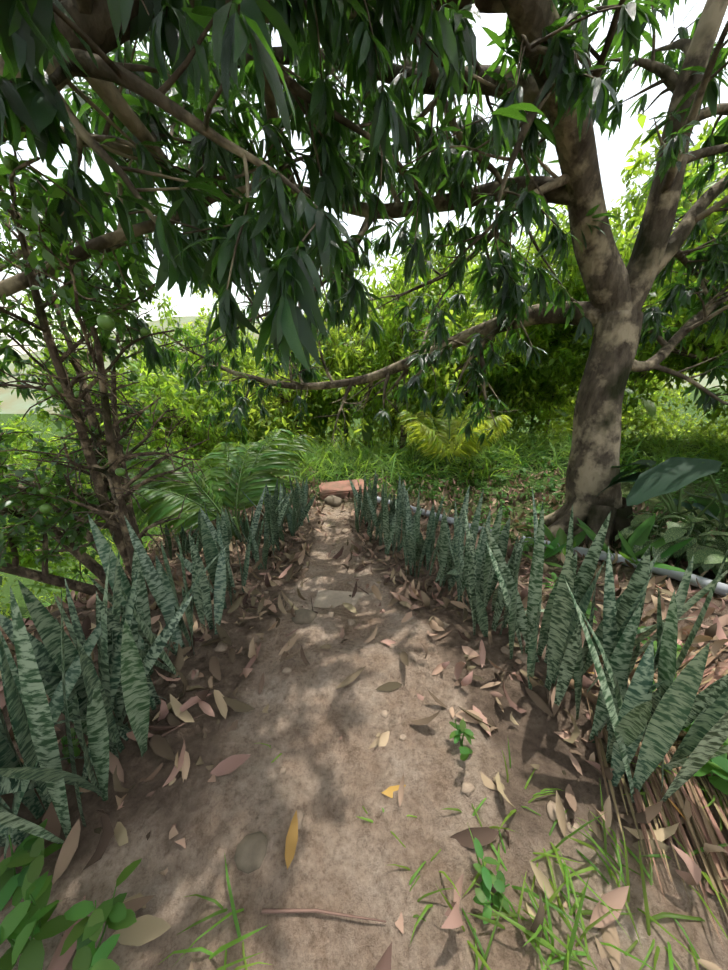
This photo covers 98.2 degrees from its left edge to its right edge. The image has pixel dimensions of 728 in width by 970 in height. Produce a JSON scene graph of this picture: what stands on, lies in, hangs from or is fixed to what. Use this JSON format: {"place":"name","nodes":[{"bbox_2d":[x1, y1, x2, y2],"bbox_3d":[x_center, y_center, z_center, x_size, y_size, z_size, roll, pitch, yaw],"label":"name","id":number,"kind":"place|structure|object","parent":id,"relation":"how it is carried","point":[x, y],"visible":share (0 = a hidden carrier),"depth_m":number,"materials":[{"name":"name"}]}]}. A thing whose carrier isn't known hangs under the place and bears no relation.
{"place":"outdoors","nodes":[
{"label":"outdoors","id":0,"kind":"place"},
{"bbox_2d":[0,316,268,413],"bbox_3d":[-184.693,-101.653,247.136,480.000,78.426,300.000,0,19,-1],"label":"building wall","id":1,"kind":"structure","parent":0,"point":[12,404],"depth_m":165.91,"materials":[{"name":"beige paint"}]},
{"bbox_2d":[0,388,727,969],"bbox_3d":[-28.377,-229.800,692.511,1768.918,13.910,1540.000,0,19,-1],"label":"ground","id":2,"kind":"structure","parent":0,"point":[328,782],"depth_m":1.26,"materials":[{"name":"brown soil"}]},
{"bbox_2d":[0,400,90,594],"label":"tree wood","id":3,"kind":"object","parent":2,"relation":"on","point":[26,560],"visible":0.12,"depth_m":11.01,"materials":[{"name":"green plant"}]},
{"bbox_2d":[0,132,218,598],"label":"tree","id":4,"kind":"object","parent":2,"relation":"on","point":[111,505],"visible":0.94,"depth_m":2.04,"materials":[{"name":"green plant"}]},
{"bbox_2d":[47,423,205,536],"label":"tree wood","id":5,"kind":"object","parent":2,"relation":"on","point":[53,444],"depth_m":27.05,"materials":[{"name":"green plant"}]},
{"bbox_2d":[0,292,262,558],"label":"tree wood","id":6,"kind":"object","parent":2,"relation":"on","point":[150,388],"visible":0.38,"depth_m":9.32,"materials":[{"name":"green plant"}]},
{"bbox_2d":[124,427,319,539],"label":"palm fronds","id":7,"kind":"object","parent":2,"relation":"on","point":[248,480],"visible":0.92,"depth_m":4.15,"materials":[{"name":"green"}]},
{"bbox_2d":[171,397,325,474],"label":"tree wood","id":8,"kind":"object","parent":2,"relation":"on","point":[232,444],"depth_m":22.34,"materials":[{"name":"green plant"}]},
{"bbox_2d":[183,285,337,439],"bbox_3d":[-3.861,-4.357,15.475,7.722,8.748,7.819,10,21,27],"label":"tree wood","id":9,"kind":"object","parent":2,"relation":"on","point":[205,314],"depth_m":13.35,"materials":[{"name":"green plant"}]},
{"bbox_2d":[234,495,342,873],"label":"rocks","id":10,"kind":"object","parent":2,"relation":"on","point":[250,853],"visible":0.83,"depth_m":1.10,"materials":[{"name":"stone"}]},
{"bbox_2d":[216,290,365,444],"bbox_3d":[-2.669,-3.346,11.259,4.974,6.391,6.078,-13,23,-33],"label":"tree wood","id":11,"kind":"object","parent":2,"relation":"on","point":[283,405],"visible":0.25,"depth_m":10.12,"materials":[{"name":"green plant"}]},
{"bbox_2d":[232,400,357,438],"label":"tree wood","id":12,"kind":"object","parent":2,"relation":"on","point":[329,425],"depth_m":38.25,"materials":[{"name":"green plant"}]},
{"bbox_2d":[313,590,373,608],"bbox_3d":[-0.168,1.030,2.729,0.552,0.093,0.264,2,22,5],"label":"step stone","id":13,"kind":"object","parent":2,"relation":"on","point":[325,599],"visible":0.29,"depth_m":2.73,"materials":[{"name":"grey stone"}]},
{"bbox_2d":[319,479,367,499],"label":"concrete slab","id":14,"kind":"structure","parent":2,"relation":"on","point":[340,489],"depth_m":5.64,"materials":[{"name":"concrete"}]},
{"bbox_2d":[246,296,468,447],"bbox_3d":[0.238,-4.751,15.631,10.297,9.040,9.242,0,19,-1],"label":"tree wood","id":15,"kind":"object","parent":2,"relation":"on","point":[349,396],"visible":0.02,"depth_m":13.96,"materials":[{"name":"green plant"}]},
{"bbox_2d":[0,0,727,561],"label":"mango tree","id":16,"kind":"object","parent":2,"relation":"on","point":[32,40],"depth_m":2.22,"materials":[{"name":"green plant"}]},
{"bbox_2d":[0,470,727,858],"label":"snake plants","id":17,"kind":"object","parent":2,"relation":"on","point":[58,666],"visible":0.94,"depth_m":1.30,"materials":[{"name":"green plant"}]},
{"bbox_2d":[0,458,727,969],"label":"leaf litter","id":18,"kind":"object","parent":2,"relation":"on","point":[142,930],"visible":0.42,"depth_m":1.62,"materials":[{"name":"brown plant"}]},
{"bbox_2d":[0,306,727,618],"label":"scrub bushes","id":19,"kind":"object","parent":2,"relation":"on","point":[380,432],"visible":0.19,"depth_m":10.32,"materials":[{"name":"green plant"}]},
{"bbox_2d":[0,445,727,969],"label":"weeds","id":20,"kind":"object","parent":2,"relation":"on","point":[26,919],"visible":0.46,"depth_m":0.99,"materials":[{"name":"green plant"}]},
{"bbox_2d":[12,422,727,969],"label":"grass","id":21,"kind":"structure","parent":2,"relation":"on","point":[378,460],"depth_m":1.21,"materials":[{"name":"green plant"}]},
{"bbox_2d":[347,295,419,437],"bbox_3d":[3.459,-6.346,20.605,10.606,11.861,11.145,0,19,-1],"label":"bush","id":22,"kind":"object","parent":2,"relation":"on","point":[377,421],"depth_m":19.91,"materials":[{"name":"green plant"}]},
{"bbox_2d":[267,232,506,454],"bbox_3d":[0.363,-4.021,10.504,7.022,7.466,7.332,0,19,-1],"label":"tree wood","id":23,"kind":"object","parent":2,"relation":"on","point":[390,325],"visible":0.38,"depth_m":9.00,"materials":[{"name":"green plant"}]},
{"bbox_2d":[155,492,717,872],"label":"pebbles","id":24,"kind":"object","parent":2,"relation":"on","point":[467,789],"visible":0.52,"depth_m":1.68,"materials":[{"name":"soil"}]},
{"bbox_2d":[397,402,512,469],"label":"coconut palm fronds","id":25,"kind":"object","parent":2,"relation":"on","point":[435,443],"visible":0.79,"depth_m":6.64,"materials":[{"name":"green"}]},
{"bbox_2d":[256,384,676,454],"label":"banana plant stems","id":26,"kind":"object","parent":2,"relation":"on","point":[648,404],"visible":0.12,"depth_m":12.01,"materials":[{"name":"green plant"}]},
{"bbox_2d":[285,672,691,874],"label":"yellow fallen leaves","id":27,"kind":"object","parent":2,"relation":"on","point":[291,840],"visible":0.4,"depth_m":1.13,"materials":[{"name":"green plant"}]},
{"bbox_2d":[400,218,588,438],"bbox_3d":[4.634,-4.906,11.983,7.002,9.020,8.906,0,19,-1],"label":"tree wood","id":28,"kind":"object","parent":2,"relation":"on","point":[504,377],"visible":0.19,"depth_m":9.79,"materials":[{"name":"green plant"}]},
{"bbox_2d":[430,264,579,439],"bbox_3d":[5.618,-5.169,15.166,9.168,10.147,10.632,0,19,-1],"label":"tree wood","id":29,"kind":"object","parent":2,"relation":"on","point":[527,407],"depth_m":11.99,"materials":[{"name":"green plant"}]},
{"bbox_2d":[377,496,727,596],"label":"pvc pipe","id":30,"kind":"object","parent":2,"relation":"on","point":[720,588],"visible":0.31,"depth_m":2.90,"materials":[{"name":"grey plastic"}]},
{"bbox_2d":[518,224,662,439],"bbox_3d":[11.928,-7.167,19.792,11.972,12.837,11.008,11,22,29],"label":"tree wood","id":31,"kind":"object","parent":2,"relation":"on","point":[650,382],"depth_m":18.97,"materials":[{"name":"green plant"}]},
{"bbox_2d":[466,117,727,407],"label":"tree wood","id":32,"kind":"object","parent":2,"relation":"on","point":[574,287],"visible":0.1,"depth_m":8.50,"materials":[{"name":"green plant"}]},
{"bbox_2d":[523,514,693,571],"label":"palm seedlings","id":33,"kind":"object","parent":2,"relation":"on","point":[640,535],"visible":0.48,"depth_m":3.10,"materials":[{"name":"green plant"}]},
{"bbox_2d":[522,363,699,436],"bbox_3d":[22.328,-9.193,29.504,18.763,14.890,14.526,-8,20,-21],"label":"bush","id":34,"kind":"object","parent":2,"relation":"on","point":[673,416],"visible":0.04,"depth_m":26.19,"materials":[{"name":"green plant"}]},
{"bbox_2d":[553,114,727,424],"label":"tree wood","id":35,"kind":"object","parent":2,"relation":"on","point":[719,339],"visible":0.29,"depth_m":5.78,"materials":[{"name":"green plant"}]},
{"bbox_2d":[569,632,727,951],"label":"dry palm fronds","id":36,"kind":"object","parent":2,"relation":"on","point":[706,831],"visible":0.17,"depth_m":1.16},
{"bbox_2d":[576,228,724,390],"bbox_3d":[11.155,-4.729,6.335,9.569,9.078,7.506,0,19,-1],"label":"tree wood","id":37,"kind":"object","parent":2,"relation":"on","point":[669,384],"visible":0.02,"depth_m":8.33,"materials":[{"name":"green plant"}]},
{"bbox_2d":[592,457,727,538],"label":"alocasia leaves","id":38,"kind":"object","parent":2,"relation":"on","point":[667,477],"visible":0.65,"depth_m":2.97,"materials":[{"name":"green plant"}]},
{"bbox_2d":[615,512,727,582],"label":"dieffenbachia","id":39,"kind":"object","parent":2,"relation":"on","point":[707,550],"visible":0.77,"depth_m":2.88,"materials":[{"name":"green plant"}]},
{"bbox_2d":[0,0,727,358],"label":"sky","id":40,"kind":"structure","parent":0,"point":[611,153],"materials":[{"name":"white"}]},
{"bbox_2d":[664,370,726,387],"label":"distant hill","id":41,"kind":"structure","parent":0,"point":[703,382],"depth_m":243.62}
]}

